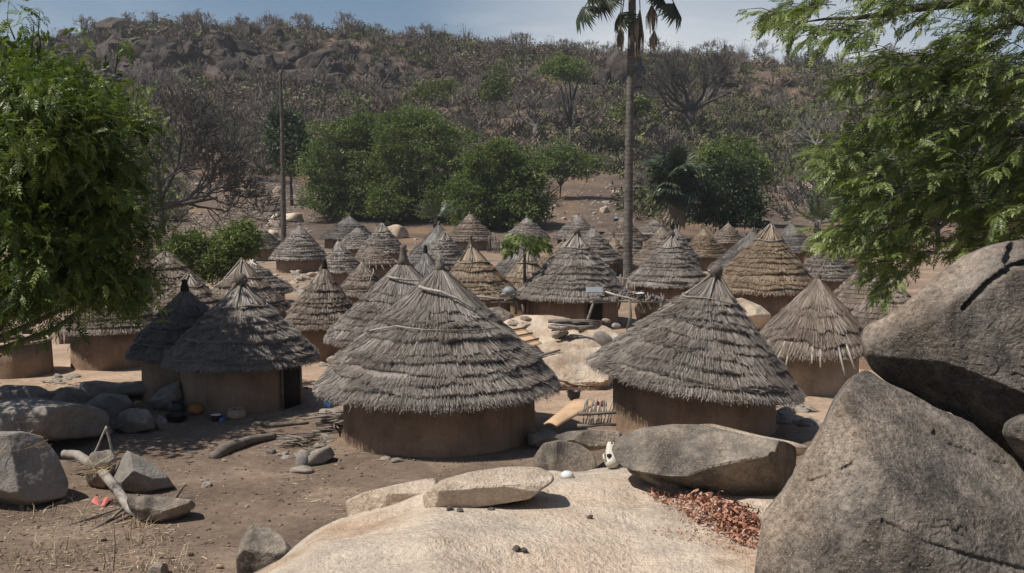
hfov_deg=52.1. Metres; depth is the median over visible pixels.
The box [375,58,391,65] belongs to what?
crag
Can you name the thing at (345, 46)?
crag
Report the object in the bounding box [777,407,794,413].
stone
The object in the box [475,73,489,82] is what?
hillside rock
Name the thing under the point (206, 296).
hut
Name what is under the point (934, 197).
tree
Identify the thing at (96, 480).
boulder
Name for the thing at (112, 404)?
boulder
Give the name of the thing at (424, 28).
bare tree
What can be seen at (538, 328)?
rock outcrop
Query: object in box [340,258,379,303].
hut
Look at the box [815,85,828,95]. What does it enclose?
bare tree
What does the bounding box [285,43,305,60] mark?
crag
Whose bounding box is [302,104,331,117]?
bare shrub
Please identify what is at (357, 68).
crag
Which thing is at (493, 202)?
tree
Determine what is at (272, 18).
bare tree
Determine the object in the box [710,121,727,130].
olive shrub
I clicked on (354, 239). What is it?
hut
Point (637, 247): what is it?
hut
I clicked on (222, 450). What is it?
log
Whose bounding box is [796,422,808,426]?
stone
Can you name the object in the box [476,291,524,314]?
stick rack
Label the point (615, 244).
hut
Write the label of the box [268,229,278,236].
boulder
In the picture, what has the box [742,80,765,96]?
bare tree
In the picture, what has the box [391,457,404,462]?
stone
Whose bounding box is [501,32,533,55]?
bare tree
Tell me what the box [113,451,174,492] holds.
boulder
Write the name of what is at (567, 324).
firewood pile
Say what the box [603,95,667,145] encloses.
tree
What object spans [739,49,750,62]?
bare tree
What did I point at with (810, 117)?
bare tree
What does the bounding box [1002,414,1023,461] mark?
boulder
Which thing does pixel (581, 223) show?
hut
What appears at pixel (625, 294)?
drying rack
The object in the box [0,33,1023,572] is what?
ground
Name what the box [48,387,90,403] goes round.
boulder
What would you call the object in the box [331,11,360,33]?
bare tree
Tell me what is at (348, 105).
hillside rock
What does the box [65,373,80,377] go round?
stone
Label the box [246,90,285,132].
bare tree
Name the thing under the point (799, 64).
bare tree
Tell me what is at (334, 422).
firewood pile
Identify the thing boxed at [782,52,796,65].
bare tree
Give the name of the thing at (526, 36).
bare tree
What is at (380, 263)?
hut
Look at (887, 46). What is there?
bare tree
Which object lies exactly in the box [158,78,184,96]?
bare tree
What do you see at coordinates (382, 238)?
hut
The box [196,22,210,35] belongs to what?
bare tree
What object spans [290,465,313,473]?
stone
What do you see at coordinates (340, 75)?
cliff rock
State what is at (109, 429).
boulder
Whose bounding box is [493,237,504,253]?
stick fence
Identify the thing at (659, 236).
hut
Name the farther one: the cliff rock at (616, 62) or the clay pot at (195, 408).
the cliff rock at (616, 62)
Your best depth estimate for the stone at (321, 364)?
32.22 m
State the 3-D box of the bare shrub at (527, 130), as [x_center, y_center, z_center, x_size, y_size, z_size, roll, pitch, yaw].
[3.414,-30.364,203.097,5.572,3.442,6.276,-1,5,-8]
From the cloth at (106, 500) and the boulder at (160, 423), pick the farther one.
the boulder at (160, 423)
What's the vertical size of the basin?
0.200 m
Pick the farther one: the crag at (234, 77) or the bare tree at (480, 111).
the crag at (234, 77)
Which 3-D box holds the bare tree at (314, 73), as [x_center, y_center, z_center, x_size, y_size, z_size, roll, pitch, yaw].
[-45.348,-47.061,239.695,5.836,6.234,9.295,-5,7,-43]
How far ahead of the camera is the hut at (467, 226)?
95.09 m
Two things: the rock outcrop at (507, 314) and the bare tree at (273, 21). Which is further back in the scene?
the bare tree at (273, 21)
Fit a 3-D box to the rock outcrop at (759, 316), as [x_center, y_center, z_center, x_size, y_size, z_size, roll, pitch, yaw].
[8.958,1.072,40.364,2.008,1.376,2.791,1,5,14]
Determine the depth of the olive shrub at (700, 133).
203.09 m
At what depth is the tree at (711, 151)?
126.19 m
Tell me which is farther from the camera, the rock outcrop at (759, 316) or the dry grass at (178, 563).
the rock outcrop at (759, 316)
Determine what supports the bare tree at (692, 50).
on the ground at (240, 481)
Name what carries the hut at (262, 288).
on the ground at (240, 481)
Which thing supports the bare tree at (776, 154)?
on the ground at (240, 481)
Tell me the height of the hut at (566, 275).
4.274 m
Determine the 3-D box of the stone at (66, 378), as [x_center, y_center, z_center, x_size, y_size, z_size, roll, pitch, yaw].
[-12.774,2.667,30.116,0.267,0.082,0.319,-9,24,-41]
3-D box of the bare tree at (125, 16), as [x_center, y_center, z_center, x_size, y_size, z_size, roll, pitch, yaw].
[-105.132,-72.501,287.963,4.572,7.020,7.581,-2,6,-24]
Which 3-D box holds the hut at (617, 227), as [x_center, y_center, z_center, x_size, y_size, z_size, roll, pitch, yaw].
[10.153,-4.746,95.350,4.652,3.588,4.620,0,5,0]
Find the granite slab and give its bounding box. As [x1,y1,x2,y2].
[254,465,796,572]
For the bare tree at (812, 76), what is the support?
on the ground at (240, 481)
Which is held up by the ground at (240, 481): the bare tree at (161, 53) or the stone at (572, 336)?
the bare tree at (161, 53)
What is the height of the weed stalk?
0.714 m
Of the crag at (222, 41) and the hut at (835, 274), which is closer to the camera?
the hut at (835, 274)
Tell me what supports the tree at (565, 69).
on the ground at (240, 481)
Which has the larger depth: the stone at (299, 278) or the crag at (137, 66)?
the crag at (137, 66)
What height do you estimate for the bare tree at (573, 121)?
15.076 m
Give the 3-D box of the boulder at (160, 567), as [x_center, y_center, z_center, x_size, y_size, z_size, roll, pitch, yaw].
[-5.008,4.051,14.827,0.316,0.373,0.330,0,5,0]
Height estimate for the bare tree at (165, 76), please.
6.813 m
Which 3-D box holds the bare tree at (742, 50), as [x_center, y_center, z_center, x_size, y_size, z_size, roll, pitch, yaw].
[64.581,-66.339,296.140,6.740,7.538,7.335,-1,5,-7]
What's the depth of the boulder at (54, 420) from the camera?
21.21 m
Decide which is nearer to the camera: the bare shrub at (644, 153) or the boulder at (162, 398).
the boulder at (162, 398)
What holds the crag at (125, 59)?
on the ground at (240, 481)
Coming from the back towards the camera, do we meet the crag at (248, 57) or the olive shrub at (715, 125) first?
the crag at (248, 57)
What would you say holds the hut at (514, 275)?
on the ground at (240, 481)
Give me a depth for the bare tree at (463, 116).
205.38 m
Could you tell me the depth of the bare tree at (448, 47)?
281.07 m
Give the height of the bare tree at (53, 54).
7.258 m
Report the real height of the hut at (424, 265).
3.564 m
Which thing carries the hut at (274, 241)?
on the ground at (240, 481)
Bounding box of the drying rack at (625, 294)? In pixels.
[587,287,664,329]
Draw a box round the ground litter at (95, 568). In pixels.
[0,382,551,572]
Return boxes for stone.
[54,373,62,377]
[55,499,65,503]
[62,377,71,380]
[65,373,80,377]
[201,481,211,487]
[266,448,275,453]
[281,455,294,459]
[290,270,299,274]
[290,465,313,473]
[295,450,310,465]
[296,275,302,280]
[301,274,309,279]
[306,272,316,276]
[308,446,334,465]
[314,443,325,447]
[318,362,327,366]
[319,408,342,414]
[320,433,336,439]
[326,355,337,363]
[380,456,391,459]
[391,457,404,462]
[507,319,518,326]
[516,322,530,327]
[519,316,531,321]
[552,330,568,338]
[568,334,578,338]
[590,321,601,328]
[602,318,610,322]
[612,323,620,327]
[776,416,789,423]
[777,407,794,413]
[777,411,792,415]
[796,403,809,412]
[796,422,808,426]
[798,419,816,424]
[806,405,819,411]
[808,420,821,426]
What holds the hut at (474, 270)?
on the ground at (240, 481)
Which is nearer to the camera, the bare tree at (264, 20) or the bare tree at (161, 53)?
the bare tree at (161, 53)
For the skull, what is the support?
on the granite slab
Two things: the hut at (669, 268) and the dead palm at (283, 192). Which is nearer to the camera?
the hut at (669, 268)
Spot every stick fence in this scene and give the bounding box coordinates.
[57,332,69,343]
[487,232,498,251]
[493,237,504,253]
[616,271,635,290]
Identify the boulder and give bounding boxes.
[0,385,52,399]
[0,398,109,441]
[0,431,68,505]
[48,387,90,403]
[77,380,144,398]
[83,450,116,488]
[86,393,133,416]
[93,424,111,437]
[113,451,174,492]
[114,408,152,432]
[127,495,194,521]
[148,562,167,572]
[149,381,182,409]
[155,415,167,430]
[236,524,291,572]
[267,214,280,226]
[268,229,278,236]
[272,186,280,192]
[286,213,303,221]
[346,478,436,516]
[387,224,408,238]
[423,466,553,507]
[527,428,557,447]
[534,440,596,471]
[555,429,621,450]
[599,206,608,212]
[612,424,796,495]
[627,469,679,488]
[699,424,806,455]
[754,370,1023,572]
[861,239,1023,465]
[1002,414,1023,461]
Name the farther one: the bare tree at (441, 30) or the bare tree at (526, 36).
the bare tree at (441, 30)
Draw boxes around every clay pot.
[188,402,203,414]
[227,407,245,419]
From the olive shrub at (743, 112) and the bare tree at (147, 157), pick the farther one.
the olive shrub at (743, 112)
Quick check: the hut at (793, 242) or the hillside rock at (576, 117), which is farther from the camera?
the hillside rock at (576, 117)
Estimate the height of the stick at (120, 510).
0.228 m
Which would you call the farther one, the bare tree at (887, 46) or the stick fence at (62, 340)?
the bare tree at (887, 46)
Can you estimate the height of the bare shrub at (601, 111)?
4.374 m
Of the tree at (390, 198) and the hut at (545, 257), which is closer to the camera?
the hut at (545, 257)
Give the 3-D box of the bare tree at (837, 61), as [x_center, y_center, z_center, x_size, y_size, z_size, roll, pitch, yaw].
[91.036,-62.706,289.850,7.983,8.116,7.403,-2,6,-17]
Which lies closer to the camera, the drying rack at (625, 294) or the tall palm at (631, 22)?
the drying rack at (625, 294)
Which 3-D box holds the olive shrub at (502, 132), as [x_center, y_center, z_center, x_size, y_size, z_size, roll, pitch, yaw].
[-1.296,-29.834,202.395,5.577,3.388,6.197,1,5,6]
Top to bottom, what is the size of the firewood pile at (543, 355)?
0.418 m
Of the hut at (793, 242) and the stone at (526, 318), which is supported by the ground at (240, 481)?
the hut at (793, 242)
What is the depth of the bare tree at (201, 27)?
282.97 m
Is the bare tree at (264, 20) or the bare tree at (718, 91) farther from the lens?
the bare tree at (264, 20)
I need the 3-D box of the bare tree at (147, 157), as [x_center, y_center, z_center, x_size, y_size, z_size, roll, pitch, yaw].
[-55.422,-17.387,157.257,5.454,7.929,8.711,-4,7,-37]
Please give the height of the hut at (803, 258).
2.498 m
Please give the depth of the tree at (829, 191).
94.31 m
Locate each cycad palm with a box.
[407,190,463,228]
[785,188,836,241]
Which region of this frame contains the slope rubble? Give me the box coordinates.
[182,177,826,235]
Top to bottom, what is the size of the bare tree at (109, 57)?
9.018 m
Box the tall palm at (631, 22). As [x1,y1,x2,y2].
[576,0,681,281]
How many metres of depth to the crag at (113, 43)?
259.58 m
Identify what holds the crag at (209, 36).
on the ground at (240, 481)
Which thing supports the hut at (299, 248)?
on the ground at (240, 481)
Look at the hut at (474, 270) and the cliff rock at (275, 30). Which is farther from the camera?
the cliff rock at (275, 30)
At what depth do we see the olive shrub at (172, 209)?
132.73 m
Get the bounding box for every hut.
[0,334,53,378]
[58,294,154,370]
[125,279,209,401]
[133,246,211,304]
[136,228,169,265]
[149,271,219,318]
[161,273,320,413]
[211,257,291,314]
[211,259,294,317]
[245,225,282,261]
[269,222,326,272]
[284,258,352,362]
[312,255,561,457]
[318,214,371,248]
[318,238,359,284]
[323,244,423,347]
[340,225,368,255]
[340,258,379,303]
[355,243,397,278]
[357,222,408,260]
[407,221,463,266]
[414,245,434,276]
[428,230,461,271]
[449,212,495,249]
[449,235,516,311]
[495,240,538,276]
[502,215,551,245]
[506,248,539,315]
[515,227,629,326]
[537,237,565,266]
[552,213,599,243]
[582,225,622,275]
[585,264,805,436]
[602,215,647,246]
[609,230,623,273]
[619,237,641,271]
[625,230,707,306]
[632,223,698,268]
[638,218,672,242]
[673,226,701,263]
[689,226,724,270]
[707,227,757,269]
[713,221,741,251]
[721,222,813,317]
[759,271,865,395]
[780,221,807,258]
[800,234,813,263]
[803,249,855,291]
[833,259,911,311]
[842,252,857,267]
[851,278,910,369]
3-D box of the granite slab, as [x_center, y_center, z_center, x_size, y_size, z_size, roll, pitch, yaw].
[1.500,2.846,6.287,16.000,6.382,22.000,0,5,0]
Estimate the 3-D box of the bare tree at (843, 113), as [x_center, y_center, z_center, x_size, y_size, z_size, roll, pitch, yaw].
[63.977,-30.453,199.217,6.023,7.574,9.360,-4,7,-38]
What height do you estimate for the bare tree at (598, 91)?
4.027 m
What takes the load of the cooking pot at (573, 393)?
on the ground at (240, 481)
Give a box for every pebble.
[512,545,520,551]
[520,547,527,552]
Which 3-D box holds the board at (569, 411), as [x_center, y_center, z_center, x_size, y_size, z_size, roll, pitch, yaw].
[1.029,2.379,20.003,0.613,0.218,1.744,3,6,32]
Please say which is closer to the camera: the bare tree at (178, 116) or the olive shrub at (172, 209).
the olive shrub at (172, 209)
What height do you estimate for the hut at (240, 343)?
3.659 m
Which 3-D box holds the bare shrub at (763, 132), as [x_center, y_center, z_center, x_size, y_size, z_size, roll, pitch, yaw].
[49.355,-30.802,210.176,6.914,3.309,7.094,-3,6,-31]
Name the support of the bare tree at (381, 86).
on the ground at (240, 481)
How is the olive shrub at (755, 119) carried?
on the ground at (240, 481)
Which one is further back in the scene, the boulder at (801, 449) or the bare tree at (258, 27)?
the bare tree at (258, 27)
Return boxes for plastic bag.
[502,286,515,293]
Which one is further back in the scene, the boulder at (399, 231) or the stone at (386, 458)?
the boulder at (399, 231)
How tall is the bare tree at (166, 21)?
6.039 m
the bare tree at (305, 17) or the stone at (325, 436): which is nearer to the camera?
the stone at (325, 436)
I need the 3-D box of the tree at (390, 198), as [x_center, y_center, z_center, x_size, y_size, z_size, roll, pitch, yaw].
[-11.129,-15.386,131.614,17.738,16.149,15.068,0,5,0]
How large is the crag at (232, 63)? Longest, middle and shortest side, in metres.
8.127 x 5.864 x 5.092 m
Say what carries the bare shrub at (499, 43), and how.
on the ground at (240, 481)
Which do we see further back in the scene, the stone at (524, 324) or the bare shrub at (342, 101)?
the bare shrub at (342, 101)
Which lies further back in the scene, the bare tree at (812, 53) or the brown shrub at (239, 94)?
the bare tree at (812, 53)
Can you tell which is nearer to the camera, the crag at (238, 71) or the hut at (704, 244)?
the hut at (704, 244)
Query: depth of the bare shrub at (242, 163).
172.13 m
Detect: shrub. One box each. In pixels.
[99,19,158,39]
[142,12,184,25]
[143,200,184,222]
[149,143,187,166]
[152,223,211,271]
[186,215,276,286]
[221,154,255,169]
[229,87,257,100]
[281,20,308,32]
[292,19,309,31]
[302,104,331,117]
[330,95,352,109]
[401,75,463,113]
[488,36,513,50]
[489,124,517,138]
[519,124,539,135]
[519,128,531,137]
[585,103,617,120]
[591,48,614,56]
[635,146,655,160]
[689,122,722,141]
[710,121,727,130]
[728,104,763,120]
[734,117,761,134]
[754,126,773,137]
[789,49,821,63]
[897,43,933,59]
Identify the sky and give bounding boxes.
[0,0,1023,65]
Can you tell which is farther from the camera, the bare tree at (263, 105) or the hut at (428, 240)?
the bare tree at (263, 105)
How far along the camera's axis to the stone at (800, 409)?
25.50 m
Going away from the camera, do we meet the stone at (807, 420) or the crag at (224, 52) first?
the stone at (807, 420)
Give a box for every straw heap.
[0,431,50,451]
[68,456,116,477]
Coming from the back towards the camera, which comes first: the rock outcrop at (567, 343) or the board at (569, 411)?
the rock outcrop at (567, 343)
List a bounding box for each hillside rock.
[60,51,78,56]
[332,33,347,39]
[342,67,349,73]
[345,102,368,110]
[407,59,416,65]
[447,44,460,54]
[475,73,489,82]
[563,115,583,126]
[565,92,581,104]
[721,79,738,86]
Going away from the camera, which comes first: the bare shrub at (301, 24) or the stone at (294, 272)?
the stone at (294, 272)
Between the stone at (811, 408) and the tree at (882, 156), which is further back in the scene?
the tree at (882, 156)
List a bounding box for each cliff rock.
[27,35,55,53]
[56,29,71,41]
[95,17,131,31]
[262,24,283,40]
[294,49,330,68]
[299,73,349,83]
[385,38,411,48]
[606,51,645,88]
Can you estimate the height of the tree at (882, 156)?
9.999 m
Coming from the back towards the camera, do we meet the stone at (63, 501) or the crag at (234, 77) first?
the crag at (234, 77)
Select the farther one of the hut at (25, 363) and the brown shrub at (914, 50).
the brown shrub at (914, 50)
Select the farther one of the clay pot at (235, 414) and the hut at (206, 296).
the hut at (206, 296)
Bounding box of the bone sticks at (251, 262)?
[248,259,264,265]
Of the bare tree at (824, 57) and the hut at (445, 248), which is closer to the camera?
the hut at (445, 248)
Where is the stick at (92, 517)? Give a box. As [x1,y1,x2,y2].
[49,507,121,527]
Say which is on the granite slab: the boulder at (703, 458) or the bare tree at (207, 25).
the boulder at (703, 458)
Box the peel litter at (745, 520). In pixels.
[641,486,760,553]
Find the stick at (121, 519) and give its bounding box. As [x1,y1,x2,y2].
[107,514,130,525]
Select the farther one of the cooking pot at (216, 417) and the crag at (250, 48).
the crag at (250, 48)
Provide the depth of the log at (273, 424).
23.19 m
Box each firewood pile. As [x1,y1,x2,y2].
[276,432,320,445]
[309,409,342,433]
[540,349,560,357]
[548,319,599,330]
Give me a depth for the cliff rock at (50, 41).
281.44 m
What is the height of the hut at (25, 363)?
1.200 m
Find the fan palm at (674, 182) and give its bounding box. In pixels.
[639,142,710,231]
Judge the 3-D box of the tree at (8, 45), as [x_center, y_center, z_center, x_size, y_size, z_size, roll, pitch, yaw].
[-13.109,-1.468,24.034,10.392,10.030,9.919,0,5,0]
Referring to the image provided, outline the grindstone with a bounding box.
[593,331,612,345]
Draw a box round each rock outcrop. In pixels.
[489,307,514,321]
[503,315,618,339]
[534,334,596,354]
[542,346,612,390]
[635,295,669,320]
[736,298,771,330]
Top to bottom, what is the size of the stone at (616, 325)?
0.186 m
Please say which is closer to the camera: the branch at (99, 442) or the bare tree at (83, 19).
the branch at (99, 442)
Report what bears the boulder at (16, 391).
on the ground at (240, 481)
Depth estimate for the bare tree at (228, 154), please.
99.48 m
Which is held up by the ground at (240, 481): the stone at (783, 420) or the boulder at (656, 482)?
the stone at (783, 420)
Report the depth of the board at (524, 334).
31.23 m
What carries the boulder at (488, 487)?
on the granite slab
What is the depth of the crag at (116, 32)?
267.14 m
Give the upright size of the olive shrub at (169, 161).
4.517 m
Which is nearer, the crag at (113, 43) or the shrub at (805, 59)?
the crag at (113, 43)
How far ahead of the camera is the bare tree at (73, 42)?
266.51 m
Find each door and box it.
[284,367,299,408]
[587,302,601,320]
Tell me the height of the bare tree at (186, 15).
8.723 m
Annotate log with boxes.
[61,450,146,520]
[209,433,276,458]
[253,421,308,427]
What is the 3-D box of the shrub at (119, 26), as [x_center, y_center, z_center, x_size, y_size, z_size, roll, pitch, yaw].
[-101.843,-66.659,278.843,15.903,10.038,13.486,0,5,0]
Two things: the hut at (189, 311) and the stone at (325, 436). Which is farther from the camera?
the hut at (189, 311)
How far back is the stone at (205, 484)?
19.16 m
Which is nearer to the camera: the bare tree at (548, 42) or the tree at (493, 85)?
the tree at (493, 85)
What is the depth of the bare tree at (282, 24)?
295.73 m
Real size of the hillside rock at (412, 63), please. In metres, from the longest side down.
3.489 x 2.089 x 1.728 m
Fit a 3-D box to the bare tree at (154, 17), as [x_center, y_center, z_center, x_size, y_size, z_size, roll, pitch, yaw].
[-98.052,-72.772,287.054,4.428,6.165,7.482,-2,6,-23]
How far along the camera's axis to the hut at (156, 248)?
71.48 m
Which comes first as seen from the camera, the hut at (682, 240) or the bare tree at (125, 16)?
the hut at (682, 240)
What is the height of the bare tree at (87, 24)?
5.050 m
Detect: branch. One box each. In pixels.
[94,426,106,451]
[104,427,113,452]
[174,484,185,497]
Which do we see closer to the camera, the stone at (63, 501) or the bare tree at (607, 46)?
the stone at (63, 501)
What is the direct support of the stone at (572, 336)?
on the rock outcrop at (567, 343)
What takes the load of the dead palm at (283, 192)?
on the ground at (240, 481)
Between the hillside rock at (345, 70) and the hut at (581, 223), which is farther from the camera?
the hillside rock at (345, 70)
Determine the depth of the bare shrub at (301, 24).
299.70 m
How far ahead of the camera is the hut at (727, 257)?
56.02 m
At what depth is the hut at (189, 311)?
26.93 m
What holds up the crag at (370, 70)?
on the ground at (240, 481)
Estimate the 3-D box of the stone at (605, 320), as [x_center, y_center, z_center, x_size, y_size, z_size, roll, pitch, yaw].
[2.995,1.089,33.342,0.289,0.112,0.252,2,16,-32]
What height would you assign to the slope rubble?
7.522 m
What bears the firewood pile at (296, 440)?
on the ground at (240, 481)
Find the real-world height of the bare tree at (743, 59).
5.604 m
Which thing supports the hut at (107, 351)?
on the ground at (240, 481)
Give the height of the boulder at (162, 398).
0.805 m
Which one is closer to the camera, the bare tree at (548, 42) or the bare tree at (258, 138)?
the bare tree at (258, 138)
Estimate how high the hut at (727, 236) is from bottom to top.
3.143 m
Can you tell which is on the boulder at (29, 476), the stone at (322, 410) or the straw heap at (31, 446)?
the straw heap at (31, 446)
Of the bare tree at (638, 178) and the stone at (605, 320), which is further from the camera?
the bare tree at (638, 178)
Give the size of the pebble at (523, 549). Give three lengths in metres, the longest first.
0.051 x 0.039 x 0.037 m
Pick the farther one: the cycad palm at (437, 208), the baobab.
the baobab
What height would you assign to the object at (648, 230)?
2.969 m
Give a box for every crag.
[85,68,117,84]
[87,44,97,56]
[96,36,114,62]
[100,67,118,77]
[108,36,137,54]
[111,29,128,37]
[111,56,131,63]
[118,63,135,76]
[124,40,145,57]
[129,61,155,84]
[130,20,144,31]
[133,73,159,90]
[139,35,173,56]
[139,48,169,68]
[156,71,166,88]
[159,46,167,54]
[160,42,183,56]
[162,49,181,67]
[172,67,192,79]
[183,41,203,59]
[202,49,216,63]
[204,65,229,82]
[205,34,218,42]
[208,29,224,34]
[212,32,234,55]
[212,48,233,65]
[215,57,245,70]
[227,75,246,86]
[229,69,246,74]
[230,40,265,55]
[235,52,258,74]
[243,24,262,36]
[251,54,273,72]
[266,54,274,66]
[274,57,294,68]
[278,39,307,50]
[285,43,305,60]
[315,56,341,73]
[329,40,353,61]
[354,62,369,75]
[367,67,384,85]
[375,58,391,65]
[376,62,399,79]
[590,65,610,83]
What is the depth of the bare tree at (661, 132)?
185.39 m
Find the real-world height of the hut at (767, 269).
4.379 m
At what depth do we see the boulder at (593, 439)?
14.35 m
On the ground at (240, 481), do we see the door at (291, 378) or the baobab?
the baobab
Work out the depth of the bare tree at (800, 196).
112.21 m
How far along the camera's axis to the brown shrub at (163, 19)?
288.28 m
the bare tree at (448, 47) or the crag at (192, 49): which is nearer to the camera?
the crag at (192, 49)
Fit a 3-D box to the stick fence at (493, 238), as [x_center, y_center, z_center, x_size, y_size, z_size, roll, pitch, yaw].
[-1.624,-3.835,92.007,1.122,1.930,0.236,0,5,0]
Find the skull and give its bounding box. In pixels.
[603,442,618,468]
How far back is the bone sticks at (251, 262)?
44.69 m
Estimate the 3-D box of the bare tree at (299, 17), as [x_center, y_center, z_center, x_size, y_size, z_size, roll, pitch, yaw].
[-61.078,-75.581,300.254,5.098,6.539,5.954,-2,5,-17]
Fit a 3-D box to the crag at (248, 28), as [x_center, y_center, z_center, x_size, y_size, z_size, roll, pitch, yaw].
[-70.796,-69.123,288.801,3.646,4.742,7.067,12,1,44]
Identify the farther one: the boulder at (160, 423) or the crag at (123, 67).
the crag at (123, 67)
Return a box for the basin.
[165,412,188,422]
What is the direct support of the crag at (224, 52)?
on the ground at (240, 481)
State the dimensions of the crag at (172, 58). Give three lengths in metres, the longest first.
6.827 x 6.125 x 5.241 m
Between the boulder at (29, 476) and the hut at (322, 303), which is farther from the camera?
the hut at (322, 303)
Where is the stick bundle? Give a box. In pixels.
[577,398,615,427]
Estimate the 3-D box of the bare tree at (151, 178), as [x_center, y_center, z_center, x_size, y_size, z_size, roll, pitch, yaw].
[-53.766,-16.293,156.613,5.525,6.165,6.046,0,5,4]
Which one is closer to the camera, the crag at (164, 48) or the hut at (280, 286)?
the hut at (280, 286)
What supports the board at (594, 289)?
on the drying rack at (625, 294)
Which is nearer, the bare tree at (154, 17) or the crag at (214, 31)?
the crag at (214, 31)
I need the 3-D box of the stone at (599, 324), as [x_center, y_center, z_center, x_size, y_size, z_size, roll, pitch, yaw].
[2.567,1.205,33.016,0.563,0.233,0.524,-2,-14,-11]
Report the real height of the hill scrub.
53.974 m
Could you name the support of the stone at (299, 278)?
on the ground at (240, 481)
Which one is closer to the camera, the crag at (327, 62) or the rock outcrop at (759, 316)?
the rock outcrop at (759, 316)
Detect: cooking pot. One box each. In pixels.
[169,400,185,411]
[209,413,222,421]
[566,389,581,398]
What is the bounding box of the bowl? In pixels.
[560,470,573,478]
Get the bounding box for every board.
[512,327,541,345]
[544,398,598,426]
[586,287,603,292]
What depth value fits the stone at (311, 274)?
65.29 m
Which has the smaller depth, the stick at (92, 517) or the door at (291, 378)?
the stick at (92, 517)
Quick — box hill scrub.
[15,18,1023,223]
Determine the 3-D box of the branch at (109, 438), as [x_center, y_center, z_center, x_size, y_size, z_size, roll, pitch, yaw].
[-7.532,2.877,19.598,0.163,0.506,0.065,0,5,0]
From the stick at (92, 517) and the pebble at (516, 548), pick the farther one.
the stick at (92, 517)
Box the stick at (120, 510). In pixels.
[87,494,139,531]
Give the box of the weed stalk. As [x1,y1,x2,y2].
[113,521,115,569]
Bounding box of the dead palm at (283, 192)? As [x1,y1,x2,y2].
[279,65,285,240]
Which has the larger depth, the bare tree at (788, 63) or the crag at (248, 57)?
the bare tree at (788, 63)
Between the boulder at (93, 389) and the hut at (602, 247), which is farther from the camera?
the hut at (602, 247)
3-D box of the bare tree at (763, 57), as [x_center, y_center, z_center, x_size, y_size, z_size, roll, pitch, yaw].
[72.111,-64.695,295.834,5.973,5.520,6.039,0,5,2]
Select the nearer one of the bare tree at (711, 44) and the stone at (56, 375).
the stone at (56, 375)
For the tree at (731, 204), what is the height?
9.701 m
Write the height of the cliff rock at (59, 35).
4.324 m
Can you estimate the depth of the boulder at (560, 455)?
12.24 m
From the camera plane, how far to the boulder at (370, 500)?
8.76 m
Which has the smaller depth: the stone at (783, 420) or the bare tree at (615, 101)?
the stone at (783, 420)
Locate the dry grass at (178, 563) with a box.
[0,491,235,572]
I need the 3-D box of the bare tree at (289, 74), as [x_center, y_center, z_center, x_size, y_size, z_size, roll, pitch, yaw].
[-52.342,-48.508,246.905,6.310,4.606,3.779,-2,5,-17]
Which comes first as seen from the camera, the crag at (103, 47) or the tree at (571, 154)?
the tree at (571, 154)
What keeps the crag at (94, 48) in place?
on the ground at (240, 481)
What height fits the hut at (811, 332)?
3.543 m
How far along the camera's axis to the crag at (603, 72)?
254.58 m
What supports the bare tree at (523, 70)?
on the ground at (240, 481)
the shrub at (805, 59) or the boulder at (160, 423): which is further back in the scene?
the shrub at (805, 59)
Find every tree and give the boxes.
[0,0,197,360]
[0,24,154,258]
[41,49,80,64]
[62,34,87,55]
[73,14,92,28]
[80,21,96,28]
[99,49,125,76]
[111,75,286,234]
[120,12,138,21]
[122,66,158,92]
[125,145,160,180]
[137,157,168,184]
[146,10,161,23]
[147,51,169,68]
[149,103,271,180]
[152,70,185,90]
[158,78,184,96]
[159,13,175,26]
[162,72,189,94]
[164,104,197,132]
[174,8,203,33]
[191,9,216,34]
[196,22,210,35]
[223,17,233,31]
[234,12,256,28]
[242,56,280,97]
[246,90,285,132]
[250,17,262,29]
[255,101,331,205]
[259,12,279,24]
[259,14,277,26]
[260,9,285,29]
[276,14,291,29]
[280,107,413,221]
[283,70,300,80]
[290,12,304,27]
[290,67,315,81]
[300,66,332,85]
[302,13,315,32]
[320,75,342,90]
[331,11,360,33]
[352,99,484,222]
[360,55,410,96]
[367,22,385,34]
[373,87,397,109]
[405,24,417,36]
[416,23,436,34]
[433,131,565,230]
[435,24,451,38]
[437,85,468,114]
[442,44,456,53]
[452,103,504,138]
[456,24,473,44]
[459,112,473,133]
[461,74,481,92]
[469,60,519,131]
[498,86,564,143]
[500,233,553,314]
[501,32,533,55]
[507,63,538,88]
[516,32,534,44]
[525,135,616,197]
[528,50,598,144]
[541,34,556,47]
[548,68,613,130]
[569,38,582,54]
[580,39,598,51]
[587,117,617,128]
[590,43,602,55]
[592,85,611,96]
[599,41,620,52]
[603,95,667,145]
[608,96,618,104]
[633,168,652,198]
[643,121,685,151]
[644,35,666,54]
[684,151,775,234]
[690,46,699,54]
[690,129,782,226]
[702,39,718,51]
[704,87,727,105]
[720,48,736,64]
[732,53,748,71]
[735,39,749,62]
[736,0,1023,316]
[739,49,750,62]
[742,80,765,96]
[753,39,779,54]
[755,143,801,192]
[756,91,796,113]
[760,46,777,64]
[770,166,839,239]
[772,89,785,107]
[779,45,800,66]
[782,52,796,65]
[783,104,848,153]
[791,54,806,66]
[797,71,820,90]
[804,48,823,63]
[811,138,869,218]
[814,54,827,64]
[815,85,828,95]
[828,45,851,68]
[828,108,869,130]
[844,144,1023,252]
[868,83,902,97]
[880,43,906,52]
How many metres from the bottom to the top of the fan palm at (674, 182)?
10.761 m
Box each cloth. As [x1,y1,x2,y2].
[91,497,111,505]
[324,401,331,407]
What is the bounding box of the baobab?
[634,39,752,129]

